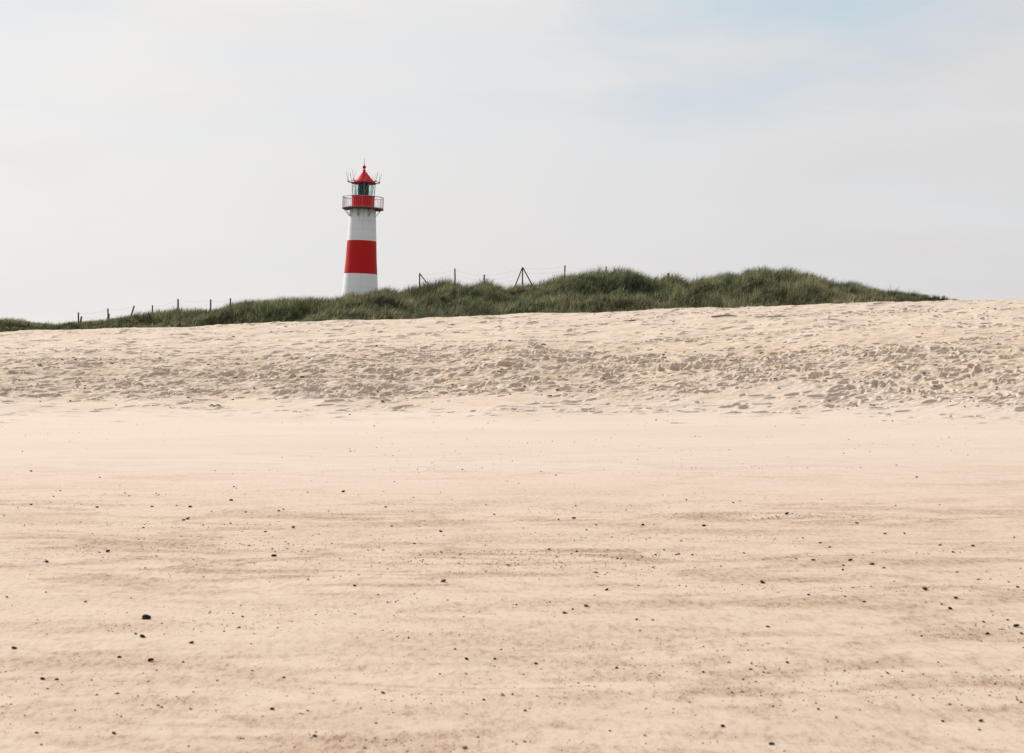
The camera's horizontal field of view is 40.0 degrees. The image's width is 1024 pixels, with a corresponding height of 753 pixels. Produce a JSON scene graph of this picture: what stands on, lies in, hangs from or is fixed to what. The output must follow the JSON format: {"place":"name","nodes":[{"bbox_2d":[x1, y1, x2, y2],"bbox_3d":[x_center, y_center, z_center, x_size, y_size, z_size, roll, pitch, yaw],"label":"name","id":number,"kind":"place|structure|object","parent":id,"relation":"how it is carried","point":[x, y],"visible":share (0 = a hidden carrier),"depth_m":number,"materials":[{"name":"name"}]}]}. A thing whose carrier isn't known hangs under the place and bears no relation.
{"place":"outdoors","nodes":[
{"label":"outdoors","id":0,"kind":"place"},
{"bbox_2d":[0,264,957,331],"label":"dune","id":1,"kind":"structure","parent":0,"point":[771,297],"depth_m":71.78,"materials":[{"name":"green plant"}]},
{"bbox_2d":[78,298,230,322],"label":"wire fence","id":2,"kind":"object","parent":1,"relation":"on","point":[108,314],"visible":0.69,"depth_m":81.14,"materials":[{"name":"brown metal"}]},
{"bbox_2d":[342,158,383,297],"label":"lighthouse","id":3,"kind":"object","parent":1,"relation":"on","point":[360,273],"visible":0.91,"depth_m":125.68,"materials":[{"name":"white paint"}]},
{"bbox_2d":[353,183,356,194],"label":"window pane","id":4,"kind":"structure","parent":3,"relation":"in","point":[355,184],"depth_m":126.04,"materials":[{"name":"clear glass"}]},
{"bbox_2d":[357,183,363,194],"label":"window pane","id":5,"kind":"structure","parent":3,"relation":"in","point":[360,191],"depth_m":125.80,"materials":[{"name":"clear glass"}]},
{"bbox_2d":[364,183,370,194],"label":"window pane","id":6,"kind":"structure","parent":3,"relation":"in","point":[368,191],"depth_m":125.89,"materials":[{"name":"clear glass"}]},
{"bbox_2d":[419,265,668,289],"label":"wire fence","id":7,"kind":"object","parent":1,"relation":"on","point":[522,269],"visible":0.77,"depth_m":80.88,"materials":[{"name":"brown"}]},
{"bbox_2d":[0,299,1023,752],"bbox_3d":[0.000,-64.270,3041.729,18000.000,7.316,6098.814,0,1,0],"label":"beach","id":8,"kind":"structure","parent":0,"point":[764,453],"depth_m":12.30,"materials":[{"name":"beige sand"}]},
{"bbox_2d":[142,614,150,618],"bbox_3d":[-2.201,1.449,8.481,0.055,0.031,0.035,0,6,11],"label":"pebble","id":9,"kind":"object","parent":8,"relation":"on","point":[145,616],"visible":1,"depth_m":8.47,"materials":[{"name":"black stone"}]},
{"bbox_2d":[0,420,1023,752],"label":"grit","id":10,"kind":"object","parent":8,"relation":"on","point":[542,610],"visible":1,"depth_m":8.66,"materials":[{"name":"brown stone"}]},
{"bbox_2d":[0,0,1023,324],"label":"sky","id":11,"kind":"structure","parent":0,"point":[157,153],"materials":[{"name":"white"}]},
{"bbox_2d":[711,315,735,316],"bbox_3d":[8.539,-2.435,56.632,1.052,0.105,0.074,0,1,-4],"label":"driftwood","id":12,"kind":"object","parent":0,"point":[722,315],"visible":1,"depth_m":56.60,"materials":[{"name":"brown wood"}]}
]}

